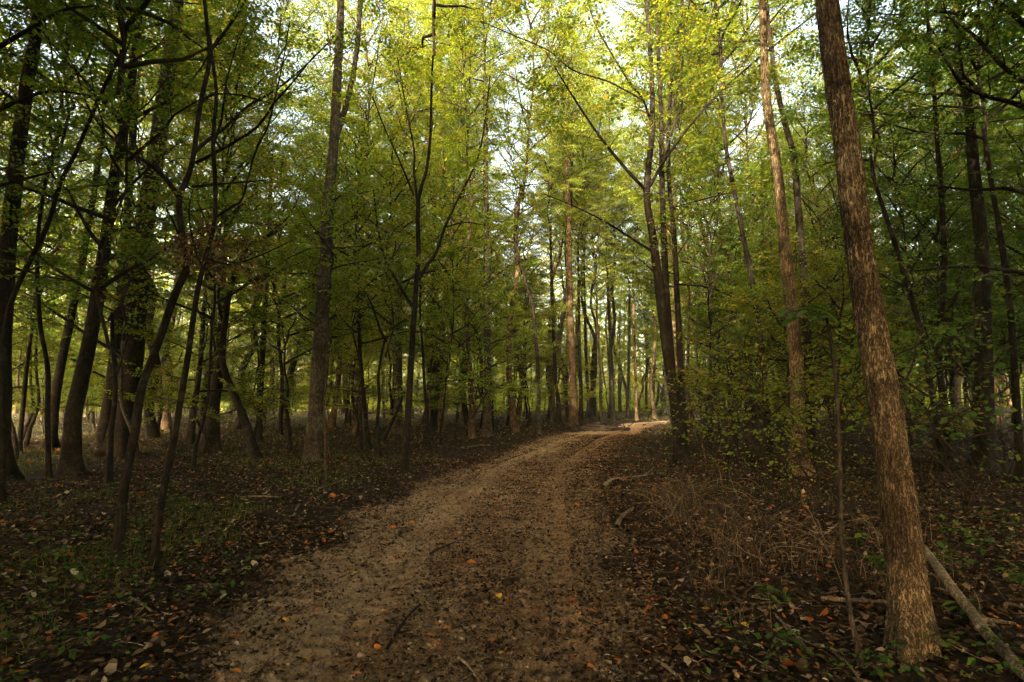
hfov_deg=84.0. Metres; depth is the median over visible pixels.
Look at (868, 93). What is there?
understory tree
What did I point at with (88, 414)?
understory tree
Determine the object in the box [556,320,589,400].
understory tree
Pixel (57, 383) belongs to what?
broadleaf tree
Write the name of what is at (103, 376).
understory tree
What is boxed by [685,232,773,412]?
understory tree
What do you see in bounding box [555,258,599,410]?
broadleaf tree
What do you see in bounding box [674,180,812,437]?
understory tree
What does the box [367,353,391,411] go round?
understory tree
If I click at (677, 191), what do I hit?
broadleaf tree
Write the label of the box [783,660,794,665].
fallen leaf
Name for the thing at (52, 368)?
understory tree
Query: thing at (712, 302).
understory tree
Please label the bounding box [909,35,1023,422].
broadleaf tree
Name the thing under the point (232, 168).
broadleaf tree
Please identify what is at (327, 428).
bare stem
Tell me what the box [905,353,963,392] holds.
understory tree
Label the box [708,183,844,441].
understory tree
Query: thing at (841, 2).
sky
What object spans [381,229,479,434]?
understory tree
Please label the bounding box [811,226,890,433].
understory tree
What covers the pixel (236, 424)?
broadleaf tree
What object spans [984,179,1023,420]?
broadleaf tree
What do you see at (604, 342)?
understory tree
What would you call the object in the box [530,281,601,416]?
understory tree
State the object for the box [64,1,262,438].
broadleaf tree
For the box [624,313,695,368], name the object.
understory tree
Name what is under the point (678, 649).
leaf litter
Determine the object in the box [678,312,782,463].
shrub
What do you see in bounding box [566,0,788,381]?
broadleaf tree
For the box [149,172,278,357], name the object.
understory tree
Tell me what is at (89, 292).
understory tree
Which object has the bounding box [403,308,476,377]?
understory tree
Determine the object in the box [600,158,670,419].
broadleaf tree
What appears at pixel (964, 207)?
understory tree
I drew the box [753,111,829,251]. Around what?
broadleaf tree
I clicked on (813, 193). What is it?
understory tree
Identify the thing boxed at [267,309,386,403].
understory tree
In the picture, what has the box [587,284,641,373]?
understory tree
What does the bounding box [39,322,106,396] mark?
understory tree
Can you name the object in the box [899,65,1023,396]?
broadleaf tree
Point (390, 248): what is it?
broadleaf tree
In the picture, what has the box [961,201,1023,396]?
understory tree
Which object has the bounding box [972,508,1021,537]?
seedling
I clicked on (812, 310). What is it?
sapling
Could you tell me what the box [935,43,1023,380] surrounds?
broadleaf tree
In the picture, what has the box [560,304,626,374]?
understory tree
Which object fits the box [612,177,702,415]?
broadleaf tree
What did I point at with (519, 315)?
understory tree
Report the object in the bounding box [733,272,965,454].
understory tree
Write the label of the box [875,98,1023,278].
broadleaf tree
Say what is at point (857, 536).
seedling
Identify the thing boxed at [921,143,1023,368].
understory tree
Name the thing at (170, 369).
understory tree
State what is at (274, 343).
broadleaf tree
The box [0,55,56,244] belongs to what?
broadleaf tree
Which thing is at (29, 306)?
understory tree
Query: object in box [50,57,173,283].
broadleaf tree
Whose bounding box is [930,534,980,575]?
seedling
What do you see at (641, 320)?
broadleaf tree
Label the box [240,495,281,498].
dead stick
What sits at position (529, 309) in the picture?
understory tree
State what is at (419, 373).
understory tree
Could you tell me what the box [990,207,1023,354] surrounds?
understory tree
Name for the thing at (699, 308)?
understory tree
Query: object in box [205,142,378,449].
understory tree
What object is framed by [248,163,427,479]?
sapling
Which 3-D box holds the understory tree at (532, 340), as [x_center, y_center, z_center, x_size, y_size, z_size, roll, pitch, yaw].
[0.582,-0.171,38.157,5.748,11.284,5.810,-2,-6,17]
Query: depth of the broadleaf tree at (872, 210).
32.85 m
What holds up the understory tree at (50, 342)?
on the ground at (358, 604)
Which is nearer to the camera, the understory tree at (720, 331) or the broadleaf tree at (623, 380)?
the understory tree at (720, 331)
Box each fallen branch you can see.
[600,468,653,486]
[924,544,1023,681]
[960,407,1023,412]
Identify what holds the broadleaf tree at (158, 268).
on the ground at (358, 604)
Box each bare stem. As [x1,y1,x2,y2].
[288,360,293,460]
[316,371,331,470]
[424,355,429,421]
[694,367,706,462]
[746,365,753,459]
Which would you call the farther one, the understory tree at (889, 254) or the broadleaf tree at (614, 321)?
the broadleaf tree at (614, 321)
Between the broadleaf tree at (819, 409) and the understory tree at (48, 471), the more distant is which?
the broadleaf tree at (819, 409)
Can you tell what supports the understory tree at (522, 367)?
on the ground at (358, 604)
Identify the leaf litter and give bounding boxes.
[0,411,1023,681]
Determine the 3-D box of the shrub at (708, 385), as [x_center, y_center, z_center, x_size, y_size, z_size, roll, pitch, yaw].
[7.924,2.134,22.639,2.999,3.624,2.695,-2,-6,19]
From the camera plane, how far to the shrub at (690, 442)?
11.46 m
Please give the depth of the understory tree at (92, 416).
30.30 m
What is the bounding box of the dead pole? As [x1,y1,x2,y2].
[380,391,404,441]
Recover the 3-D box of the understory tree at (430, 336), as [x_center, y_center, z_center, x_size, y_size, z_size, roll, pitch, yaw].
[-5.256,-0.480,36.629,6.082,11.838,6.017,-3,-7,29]
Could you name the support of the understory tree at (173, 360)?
on the ground at (358, 604)
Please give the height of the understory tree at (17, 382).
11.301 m
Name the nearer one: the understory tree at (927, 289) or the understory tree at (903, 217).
the understory tree at (903, 217)
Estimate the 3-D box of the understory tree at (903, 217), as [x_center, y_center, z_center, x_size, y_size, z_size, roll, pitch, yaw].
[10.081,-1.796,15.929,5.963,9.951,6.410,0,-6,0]
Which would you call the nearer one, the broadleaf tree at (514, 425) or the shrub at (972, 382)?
the shrub at (972, 382)
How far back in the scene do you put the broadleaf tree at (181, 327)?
70.43 m
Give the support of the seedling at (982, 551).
on the ground at (358, 604)
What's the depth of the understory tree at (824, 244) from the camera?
22.88 m
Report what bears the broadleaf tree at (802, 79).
on the ground at (358, 604)
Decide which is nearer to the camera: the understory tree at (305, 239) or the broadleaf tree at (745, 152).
the understory tree at (305, 239)
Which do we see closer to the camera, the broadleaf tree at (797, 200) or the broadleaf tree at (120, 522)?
the broadleaf tree at (120, 522)
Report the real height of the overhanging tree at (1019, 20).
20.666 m
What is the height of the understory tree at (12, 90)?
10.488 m
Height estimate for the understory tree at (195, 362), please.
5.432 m
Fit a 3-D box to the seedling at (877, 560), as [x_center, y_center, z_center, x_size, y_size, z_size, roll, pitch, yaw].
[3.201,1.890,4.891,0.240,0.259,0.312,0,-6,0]
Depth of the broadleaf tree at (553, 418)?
37.40 m
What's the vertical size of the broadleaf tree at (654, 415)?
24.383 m
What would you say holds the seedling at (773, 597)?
on the ground at (358, 604)
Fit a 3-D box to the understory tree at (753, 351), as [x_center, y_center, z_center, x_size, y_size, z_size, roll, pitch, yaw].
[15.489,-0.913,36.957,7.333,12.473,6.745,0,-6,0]
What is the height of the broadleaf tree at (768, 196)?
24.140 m
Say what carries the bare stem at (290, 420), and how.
on the ground at (358, 604)
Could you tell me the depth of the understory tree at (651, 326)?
25.14 m
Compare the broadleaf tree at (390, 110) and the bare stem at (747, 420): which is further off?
the broadleaf tree at (390, 110)
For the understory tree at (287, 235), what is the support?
on the ground at (358, 604)
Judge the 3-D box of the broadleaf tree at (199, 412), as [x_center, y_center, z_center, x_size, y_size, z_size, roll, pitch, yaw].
[-14.696,-6.706,27.335,7.223,22.447,7.437,3,-7,-27]
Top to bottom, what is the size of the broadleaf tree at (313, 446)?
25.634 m
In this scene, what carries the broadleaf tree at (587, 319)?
on the ground at (358, 604)
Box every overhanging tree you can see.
[0,0,168,293]
[849,0,1023,284]
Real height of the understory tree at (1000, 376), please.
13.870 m
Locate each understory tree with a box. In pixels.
[0,0,141,452]
[0,0,191,477]
[0,0,292,485]
[0,0,322,504]
[0,4,112,288]
[0,74,105,459]
[0,92,139,446]
[0,150,109,440]
[0,174,92,434]
[12,218,70,405]
[12,249,83,416]
[12,289,195,419]
[12,291,102,403]
[12,301,63,397]
[12,313,103,433]
[12,317,69,386]
[12,324,70,393]
[12,328,94,430]
[13,55,233,460]
[13,339,98,424]
[13,340,74,398]
[14,223,88,347]
[14,351,94,423]
[20,205,155,342]
[20,319,160,431]
[27,172,199,426]
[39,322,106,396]
[48,0,342,470]
[54,279,109,421]
[62,343,156,413]
[63,206,188,348]
[89,313,193,393]
[92,340,200,394]
[95,347,193,415]
[98,297,253,435]
[98,320,224,401]
[100,274,307,455]
[102,321,192,379]
[123,0,329,452]
[134,84,301,443]
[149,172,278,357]
[155,174,296,395]
[155,268,248,355]
[159,330,250,396]
[160,333,228,422]
[173,306,227,411]
[174,137,320,437]
[191,310,329,431]
[194,325,300,419]
[195,264,289,371]
[205,112,343,435]
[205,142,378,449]
[206,240,312,420]
[206,332,307,423]
[221,358,271,409]
[222,305,344,426]
[234,246,342,413]
[237,240,336,423]
[240,212,345,337]
[247,124,411,396]
[247,173,396,341]
[256,91,450,450]
[260,63,439,445]
[264,283,334,382]
[266,264,357,422]
[266,319,334,411]
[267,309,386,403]
[269,321,375,422]
[280,237,404,426]
[287,214,394,428]
[288,325,412,430]
[292,212,388,404]
[299,198,411,435]
[300,102,513,456]
[304,341,382,423]
[331,165,446,416]
[335,285,391,412]
[342,319,385,420]
[347,243,431,411]
[349,324,478,418]
[354,257,420,419]
[354,275,419,359]
[354,301,425,379]
[357,136,544,444]
[362,275,421,410]
[364,307,417,404]
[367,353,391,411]
[371,294,426,412]
[371,338,426,402]
[376,272,434,421]
[380,210,506,427]
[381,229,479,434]
[384,246,475,422]
[391,267,558,440]
[397,318,533,421]
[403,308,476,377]
[404,324,449,407]
[416,294,512,420]
[417,313,483,376]
[420,195,538,427]
[421,226,523,425]
[425,199,555,430]
[439,216,535,418]
[441,232,516,375]
[445,78,585,434]
[468,209,580,425]
[472,191,582,426]
[472,243,604,416]
[475,294,557,416]
[479,246,558,418]
[490,258,566,420]
[491,305,540,377]
[491,320,571,415]
[491,324,539,403]
[494,265,567,422]
[514,333,601,410]
[526,304,588,389]
[529,287,619,377]
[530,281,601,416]
[536,297,583,374]
[544,316,602,409]
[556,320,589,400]
[559,309,623,391]
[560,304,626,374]
[562,189,640,420]
[576,314,624,408]
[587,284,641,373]
[607,289,695,414]
[622,74,745,439]
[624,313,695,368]
[627,126,783,445]
[630,301,705,383]
[633,205,763,432]
[641,313,705,383]
[650,159,798,440]
[653,223,941,415]
[655,186,769,434]
[669,229,732,421]
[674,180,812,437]
[674,291,709,394]
[679,197,790,424]
[680,248,730,395]
[682,197,815,433]
[682,241,763,426]
[684,341,726,413]
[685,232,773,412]
[693,236,779,418]
[708,150,832,429]
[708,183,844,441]
[709,276,906,418]
[716,87,921,445]
[717,144,943,435]
[721,207,818,370]
[721,223,985,463]
[727,205,846,347]
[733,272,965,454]
[740,193,824,355]
[759,0,1023,471]
[769,87,1023,387]
[790,179,933,440]
[790,188,894,437]
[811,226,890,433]
[812,95,1023,410]
[814,0,1023,485]
[824,200,966,347]
[830,152,994,433]
[836,206,998,369]
[837,161,1004,445]
[848,166,1023,440]
[877,176,1023,444]
[888,139,1023,346]
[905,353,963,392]
[909,254,995,413]
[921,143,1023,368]
[925,97,1023,318]
[926,282,1015,406]
[935,130,1023,361]
[943,238,1023,431]
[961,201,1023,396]
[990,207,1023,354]
[997,235,1023,371]
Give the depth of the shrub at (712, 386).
23.04 m
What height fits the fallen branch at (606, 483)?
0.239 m
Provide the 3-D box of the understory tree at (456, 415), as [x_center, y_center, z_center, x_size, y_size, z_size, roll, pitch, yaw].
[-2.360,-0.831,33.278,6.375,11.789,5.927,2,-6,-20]
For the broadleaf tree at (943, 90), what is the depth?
23.75 m
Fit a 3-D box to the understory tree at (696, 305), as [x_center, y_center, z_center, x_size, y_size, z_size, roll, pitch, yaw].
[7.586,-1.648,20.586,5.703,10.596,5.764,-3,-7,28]
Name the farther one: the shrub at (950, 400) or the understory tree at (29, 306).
the understory tree at (29, 306)
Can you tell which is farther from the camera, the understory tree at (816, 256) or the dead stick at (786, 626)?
the understory tree at (816, 256)
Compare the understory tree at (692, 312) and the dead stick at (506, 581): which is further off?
the understory tree at (692, 312)
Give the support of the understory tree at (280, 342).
on the ground at (358, 604)
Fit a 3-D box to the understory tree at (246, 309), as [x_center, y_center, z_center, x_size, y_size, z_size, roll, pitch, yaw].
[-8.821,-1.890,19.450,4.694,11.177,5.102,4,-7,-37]
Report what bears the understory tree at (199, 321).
on the ground at (358, 604)
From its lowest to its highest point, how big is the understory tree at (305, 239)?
11.260 m
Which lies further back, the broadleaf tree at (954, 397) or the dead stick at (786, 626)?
the broadleaf tree at (954, 397)
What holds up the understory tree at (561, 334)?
on the ground at (358, 604)
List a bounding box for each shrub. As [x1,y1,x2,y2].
[633,369,725,473]
[653,402,686,441]
[656,323,783,457]
[659,359,725,445]
[673,365,801,486]
[676,349,743,434]
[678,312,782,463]
[684,331,787,444]
[689,347,748,432]
[698,333,831,473]
[707,320,816,433]
[716,351,826,488]
[739,314,862,467]
[767,336,928,486]
[773,368,921,490]
[777,321,904,454]
[808,303,1023,506]
[818,338,941,476]
[843,298,1020,479]
[892,268,1023,485]
[903,320,1010,441]
[959,337,1023,435]
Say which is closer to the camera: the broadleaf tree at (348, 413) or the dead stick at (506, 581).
the dead stick at (506, 581)
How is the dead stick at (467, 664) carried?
on the ground at (358, 604)
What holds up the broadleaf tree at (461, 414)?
on the ground at (358, 604)
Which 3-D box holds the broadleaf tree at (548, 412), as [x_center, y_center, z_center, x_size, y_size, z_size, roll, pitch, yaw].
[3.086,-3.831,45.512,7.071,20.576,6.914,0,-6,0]
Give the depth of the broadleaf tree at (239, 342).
49.86 m
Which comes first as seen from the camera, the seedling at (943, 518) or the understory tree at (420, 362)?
the seedling at (943, 518)
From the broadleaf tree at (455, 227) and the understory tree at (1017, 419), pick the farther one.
the broadleaf tree at (455, 227)
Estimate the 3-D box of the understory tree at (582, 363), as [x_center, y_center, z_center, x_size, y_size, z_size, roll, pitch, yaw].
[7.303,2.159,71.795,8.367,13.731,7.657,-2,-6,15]
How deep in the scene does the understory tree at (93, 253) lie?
24.19 m
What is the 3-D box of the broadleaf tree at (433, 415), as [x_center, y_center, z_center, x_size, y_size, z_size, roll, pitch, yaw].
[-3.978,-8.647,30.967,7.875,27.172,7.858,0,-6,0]
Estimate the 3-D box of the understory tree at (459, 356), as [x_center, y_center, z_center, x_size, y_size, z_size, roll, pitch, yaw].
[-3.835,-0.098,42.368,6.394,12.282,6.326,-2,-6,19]
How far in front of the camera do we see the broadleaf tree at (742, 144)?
31.36 m
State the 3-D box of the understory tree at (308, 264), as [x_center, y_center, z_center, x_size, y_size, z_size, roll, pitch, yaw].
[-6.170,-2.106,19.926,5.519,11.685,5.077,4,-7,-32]
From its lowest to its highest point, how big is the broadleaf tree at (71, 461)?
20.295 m
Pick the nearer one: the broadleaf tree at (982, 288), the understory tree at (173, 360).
the broadleaf tree at (982, 288)
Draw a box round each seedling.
[753,584,796,608]
[844,532,869,548]
[864,550,884,571]
[921,513,957,537]
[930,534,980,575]
[941,598,982,622]
[952,526,1014,559]
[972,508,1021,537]
[995,561,1023,586]
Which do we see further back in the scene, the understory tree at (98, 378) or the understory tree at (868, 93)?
the understory tree at (98, 378)
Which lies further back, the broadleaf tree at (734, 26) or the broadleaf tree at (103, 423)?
the broadleaf tree at (734, 26)
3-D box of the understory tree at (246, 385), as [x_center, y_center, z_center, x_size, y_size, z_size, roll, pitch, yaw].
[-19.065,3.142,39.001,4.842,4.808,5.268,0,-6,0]
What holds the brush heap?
on the ground at (358, 604)
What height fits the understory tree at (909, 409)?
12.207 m
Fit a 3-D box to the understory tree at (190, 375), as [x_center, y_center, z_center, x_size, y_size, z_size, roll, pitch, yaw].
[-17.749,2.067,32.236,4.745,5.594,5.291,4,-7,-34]
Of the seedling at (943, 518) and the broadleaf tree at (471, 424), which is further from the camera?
the broadleaf tree at (471, 424)
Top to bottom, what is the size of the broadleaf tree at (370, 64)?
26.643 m
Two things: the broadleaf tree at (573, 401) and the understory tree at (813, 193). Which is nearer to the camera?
the understory tree at (813, 193)
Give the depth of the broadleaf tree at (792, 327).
11.70 m
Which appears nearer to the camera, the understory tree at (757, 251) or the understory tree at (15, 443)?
the understory tree at (15, 443)
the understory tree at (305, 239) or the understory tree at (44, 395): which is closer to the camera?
the understory tree at (305, 239)
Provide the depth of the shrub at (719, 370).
14.25 m
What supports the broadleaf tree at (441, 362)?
on the ground at (358, 604)
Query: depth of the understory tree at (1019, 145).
15.53 m
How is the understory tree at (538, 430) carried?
on the ground at (358, 604)
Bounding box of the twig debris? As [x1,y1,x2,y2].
[0,451,1023,681]
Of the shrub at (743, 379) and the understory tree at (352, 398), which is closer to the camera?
the shrub at (743, 379)
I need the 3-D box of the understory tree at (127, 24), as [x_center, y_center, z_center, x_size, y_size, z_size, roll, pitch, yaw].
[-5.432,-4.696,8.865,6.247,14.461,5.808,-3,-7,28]
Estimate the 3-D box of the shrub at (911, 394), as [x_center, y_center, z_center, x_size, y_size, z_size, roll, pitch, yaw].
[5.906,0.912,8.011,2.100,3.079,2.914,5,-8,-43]
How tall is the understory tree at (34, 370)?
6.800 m
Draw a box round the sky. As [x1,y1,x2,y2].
[0,0,1023,399]
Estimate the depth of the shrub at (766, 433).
9.73 m
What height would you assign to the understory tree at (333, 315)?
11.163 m
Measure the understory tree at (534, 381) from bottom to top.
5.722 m
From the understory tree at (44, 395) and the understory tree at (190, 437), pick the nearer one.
the understory tree at (190, 437)
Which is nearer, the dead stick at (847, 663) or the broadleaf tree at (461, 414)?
the dead stick at (847, 663)
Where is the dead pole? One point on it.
(385, 434)
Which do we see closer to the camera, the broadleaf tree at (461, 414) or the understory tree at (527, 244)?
the understory tree at (527, 244)
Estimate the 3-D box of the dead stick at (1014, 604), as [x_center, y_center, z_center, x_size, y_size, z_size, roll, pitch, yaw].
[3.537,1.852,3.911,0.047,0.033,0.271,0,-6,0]
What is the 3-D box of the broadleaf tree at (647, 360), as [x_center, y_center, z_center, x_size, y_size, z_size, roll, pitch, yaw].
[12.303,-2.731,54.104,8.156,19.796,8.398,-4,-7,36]
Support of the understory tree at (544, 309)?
on the ground at (358, 604)
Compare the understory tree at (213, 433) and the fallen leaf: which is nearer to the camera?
the fallen leaf
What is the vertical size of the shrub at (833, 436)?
2.225 m
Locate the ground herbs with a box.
[0,431,1023,681]
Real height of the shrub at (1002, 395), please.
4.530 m
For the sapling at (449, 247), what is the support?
on the ground at (358, 604)
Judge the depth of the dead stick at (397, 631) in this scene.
3.90 m
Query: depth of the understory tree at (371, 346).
22.56 m
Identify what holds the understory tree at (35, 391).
on the ground at (358, 604)
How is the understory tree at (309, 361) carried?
on the ground at (358, 604)
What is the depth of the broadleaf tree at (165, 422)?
28.70 m
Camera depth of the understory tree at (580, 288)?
32.77 m
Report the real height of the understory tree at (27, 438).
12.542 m
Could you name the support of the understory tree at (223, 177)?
on the ground at (358, 604)
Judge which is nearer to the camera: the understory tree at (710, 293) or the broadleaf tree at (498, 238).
the understory tree at (710, 293)
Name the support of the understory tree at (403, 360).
on the ground at (358, 604)
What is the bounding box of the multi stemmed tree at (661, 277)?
[433,0,855,464]
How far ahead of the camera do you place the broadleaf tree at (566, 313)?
59.72 m
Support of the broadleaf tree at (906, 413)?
on the ground at (358, 604)
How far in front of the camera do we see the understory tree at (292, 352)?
53.26 m
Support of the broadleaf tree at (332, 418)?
on the ground at (358, 604)
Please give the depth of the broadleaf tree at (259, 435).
21.82 m
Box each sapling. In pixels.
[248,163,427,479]
[343,147,505,451]
[780,305,873,667]
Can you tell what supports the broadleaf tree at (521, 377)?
on the ground at (358, 604)
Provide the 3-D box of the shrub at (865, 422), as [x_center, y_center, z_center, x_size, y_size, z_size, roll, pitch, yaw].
[6.858,1.347,10.727,1.890,2.771,2.623,-3,-6,26]
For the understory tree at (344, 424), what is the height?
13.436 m
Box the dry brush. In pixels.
[602,446,1022,631]
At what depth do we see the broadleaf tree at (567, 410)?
47.84 m
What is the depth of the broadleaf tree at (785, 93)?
32.63 m
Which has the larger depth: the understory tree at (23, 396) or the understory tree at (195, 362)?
the understory tree at (195, 362)
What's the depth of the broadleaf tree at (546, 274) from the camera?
67.12 m
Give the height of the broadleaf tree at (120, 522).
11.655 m
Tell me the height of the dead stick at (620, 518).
0.071 m
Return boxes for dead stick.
[128,596,152,622]
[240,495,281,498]
[315,478,344,489]
[386,603,420,648]
[429,540,458,554]
[457,657,481,681]
[467,444,488,447]
[501,577,519,584]
[577,614,599,625]
[614,507,632,526]
[654,658,684,681]
[660,524,679,532]
[669,475,697,518]
[727,606,770,613]
[773,612,846,666]
[821,596,885,602]
[830,650,859,680]
[1007,602,1023,608]
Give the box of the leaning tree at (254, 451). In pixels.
[175,168,333,459]
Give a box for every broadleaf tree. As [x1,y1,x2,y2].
[0,0,108,480]
[0,0,165,86]
[0,0,237,449]
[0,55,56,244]
[0,62,56,242]
[2,92,90,420]
[3,0,374,560]
[3,55,124,424]
[12,229,45,413]
[19,0,237,448]
[33,163,112,416]
[43,164,110,415]
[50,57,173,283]
[53,0,256,477]
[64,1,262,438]
[77,21,276,429]
[86,0,325,568]
[94,0,266,457]
[112,3,254,429]
[119,210,170,291]
[122,3,278,432]
[135,132,194,351]
[156,181,197,324]
[165,263,198,411]
[179,67,282,423]
[183,0,359,442]
[198,55,315,428]
[218,0,403,461]
[219,178,274,415]
[230,267,271,412]
[252,0,419,428]
[253,193,312,413]
[255,48,374,429]
[264,0,457,432]
[309,91,410,425]
[320,10,475,330]
[322,138,387,418]
[323,0,526,474]
[343,85,452,424]
[344,0,475,433]
[360,0,506,424]
[372,0,510,430]
[382,0,545,438]
[386,0,522,425]
[391,15,506,431]
[405,158,497,421]
[409,114,499,410]
[410,106,474,418]
[412,0,541,436]
[423,160,520,407]
[430,186,498,418]
[437,0,611,431]
[456,147,533,288]
[463,146,560,419]
[496,0,622,426]
[501,6,625,419]
[505,55,600,425]
[512,176,587,419]
[515,121,599,407]
[518,0,640,423]
[522,197,610,417]
[525,226,586,360]
[526,193,601,413]
[532,89,625,424]
[536,93,629,421]
[542,54,645,414]
[544,167,631,418]
[552,171,627,419]
[554,125,657,420]
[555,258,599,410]
[557,26,658,418]
[561,230,630,416]
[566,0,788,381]
[574,224,642,413]
[581,93,653,402]
[585,217,640,408]
[587,257,644,412]
[590,165,658,418]
[596,1,727,423]
[598,132,695,417]
[598,227,670,415]
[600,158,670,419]
[604,214,693,408]
[607,0,764,428]
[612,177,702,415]
[617,225,698,412]
[618,0,801,451]
[627,47,733,425]
[630,177,700,413]
[640,0,821,434]
[645,5,783,425]
[654,108,749,417]
[661,0,823,425]
[670,0,817,458]
[683,231,719,414]
[702,111,770,412]
[719,156,768,412]
[732,119,810,415]
[733,98,823,382]
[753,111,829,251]
[758,84,835,416]
[759,0,816,476]
[761,59,911,422]
[763,73,915,425]
[791,23,926,324]
[794,0,1023,458]
[808,45,933,425]
[810,70,930,423]
[815,0,945,665]
[817,0,1023,467]
[852,0,1023,390]
[853,29,979,400]
[855,0,1003,415]
[872,1,1023,172]
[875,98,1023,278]
[884,37,1018,426]
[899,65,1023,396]
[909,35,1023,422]
[913,18,1023,293]
[928,14,1023,230]
[934,0,1023,128]
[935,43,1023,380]
[957,210,1002,419]
[984,19,1023,184]
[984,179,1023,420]
[993,167,1012,414]
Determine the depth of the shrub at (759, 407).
11.56 m
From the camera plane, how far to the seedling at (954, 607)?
3.82 m
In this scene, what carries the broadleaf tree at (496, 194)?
on the ground at (358, 604)
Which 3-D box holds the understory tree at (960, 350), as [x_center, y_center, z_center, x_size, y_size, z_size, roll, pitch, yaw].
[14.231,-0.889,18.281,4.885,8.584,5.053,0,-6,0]
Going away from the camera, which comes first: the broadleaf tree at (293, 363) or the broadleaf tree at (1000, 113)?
the broadleaf tree at (1000, 113)
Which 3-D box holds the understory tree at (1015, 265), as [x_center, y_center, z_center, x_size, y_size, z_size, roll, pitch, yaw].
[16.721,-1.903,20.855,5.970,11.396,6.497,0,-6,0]
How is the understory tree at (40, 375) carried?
on the ground at (358, 604)
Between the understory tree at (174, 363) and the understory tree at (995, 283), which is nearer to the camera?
the understory tree at (995, 283)
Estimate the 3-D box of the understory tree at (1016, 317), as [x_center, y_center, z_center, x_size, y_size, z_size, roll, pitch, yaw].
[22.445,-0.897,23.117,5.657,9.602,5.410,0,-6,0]
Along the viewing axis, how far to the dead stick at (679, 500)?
8.32 m
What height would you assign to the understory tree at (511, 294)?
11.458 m
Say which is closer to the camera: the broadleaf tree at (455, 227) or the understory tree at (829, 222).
the understory tree at (829, 222)
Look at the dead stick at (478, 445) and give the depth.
18.48 m
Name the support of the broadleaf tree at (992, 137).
on the ground at (358, 604)
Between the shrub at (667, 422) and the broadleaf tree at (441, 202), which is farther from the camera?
the broadleaf tree at (441, 202)
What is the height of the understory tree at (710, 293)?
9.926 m
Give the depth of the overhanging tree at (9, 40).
8.53 m
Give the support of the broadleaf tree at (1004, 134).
on the ground at (358, 604)
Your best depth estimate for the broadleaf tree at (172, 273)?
59.77 m
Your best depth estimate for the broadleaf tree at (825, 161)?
30.18 m
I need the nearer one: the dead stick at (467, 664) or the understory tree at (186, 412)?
the dead stick at (467, 664)
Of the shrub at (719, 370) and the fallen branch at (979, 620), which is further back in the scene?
the shrub at (719, 370)
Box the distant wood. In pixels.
[12,202,1023,411]
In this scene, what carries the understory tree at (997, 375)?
on the ground at (358, 604)
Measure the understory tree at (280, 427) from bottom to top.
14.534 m
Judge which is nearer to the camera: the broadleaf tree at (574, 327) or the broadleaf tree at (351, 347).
the broadleaf tree at (351, 347)
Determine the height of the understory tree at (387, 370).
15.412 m
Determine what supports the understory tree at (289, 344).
on the ground at (358, 604)
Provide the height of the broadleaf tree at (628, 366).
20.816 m
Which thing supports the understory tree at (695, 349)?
on the ground at (358, 604)
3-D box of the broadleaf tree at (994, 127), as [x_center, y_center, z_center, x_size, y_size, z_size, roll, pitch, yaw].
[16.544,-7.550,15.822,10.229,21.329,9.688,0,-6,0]
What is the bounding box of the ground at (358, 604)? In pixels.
[0,400,1023,681]
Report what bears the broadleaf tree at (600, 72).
on the ground at (358, 604)
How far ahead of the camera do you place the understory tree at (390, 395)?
28.01 m
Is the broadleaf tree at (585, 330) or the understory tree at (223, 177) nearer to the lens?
the understory tree at (223, 177)
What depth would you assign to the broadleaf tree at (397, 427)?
26.76 m
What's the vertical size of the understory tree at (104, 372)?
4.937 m
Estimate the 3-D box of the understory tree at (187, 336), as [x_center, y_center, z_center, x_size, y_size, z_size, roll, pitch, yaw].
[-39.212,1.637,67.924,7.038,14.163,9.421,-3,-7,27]
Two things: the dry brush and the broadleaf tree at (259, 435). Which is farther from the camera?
the broadleaf tree at (259, 435)
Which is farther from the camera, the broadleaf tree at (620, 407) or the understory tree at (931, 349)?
the broadleaf tree at (620, 407)
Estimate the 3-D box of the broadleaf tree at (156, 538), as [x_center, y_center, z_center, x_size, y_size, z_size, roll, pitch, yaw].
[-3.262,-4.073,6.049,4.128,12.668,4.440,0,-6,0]
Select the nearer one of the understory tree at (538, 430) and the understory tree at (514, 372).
the understory tree at (538, 430)
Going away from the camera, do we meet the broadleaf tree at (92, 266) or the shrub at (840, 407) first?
the shrub at (840, 407)
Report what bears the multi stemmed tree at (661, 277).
on the ground at (358, 604)
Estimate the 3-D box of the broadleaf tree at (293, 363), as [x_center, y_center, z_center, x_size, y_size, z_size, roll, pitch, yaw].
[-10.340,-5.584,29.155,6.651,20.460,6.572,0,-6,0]
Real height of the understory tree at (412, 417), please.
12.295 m
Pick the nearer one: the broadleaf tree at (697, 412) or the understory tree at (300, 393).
the understory tree at (300, 393)
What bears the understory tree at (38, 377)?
on the ground at (358, 604)
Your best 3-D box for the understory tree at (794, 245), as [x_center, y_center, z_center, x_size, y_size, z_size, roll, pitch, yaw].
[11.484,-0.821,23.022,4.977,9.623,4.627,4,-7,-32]
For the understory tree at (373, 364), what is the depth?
32.01 m
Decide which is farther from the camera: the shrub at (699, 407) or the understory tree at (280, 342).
the understory tree at (280, 342)
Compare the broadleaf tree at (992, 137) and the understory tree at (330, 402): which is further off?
the understory tree at (330, 402)
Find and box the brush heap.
[565,407,645,431]
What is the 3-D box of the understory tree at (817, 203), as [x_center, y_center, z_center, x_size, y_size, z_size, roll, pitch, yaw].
[10.291,-1.486,18.810,5.826,9.963,6.038,4,-7,-33]
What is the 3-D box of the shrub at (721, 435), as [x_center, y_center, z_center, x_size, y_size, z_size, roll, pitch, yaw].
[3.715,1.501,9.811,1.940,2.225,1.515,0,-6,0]
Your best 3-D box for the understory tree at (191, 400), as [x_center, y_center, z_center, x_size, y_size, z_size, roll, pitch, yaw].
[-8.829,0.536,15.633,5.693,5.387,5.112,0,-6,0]

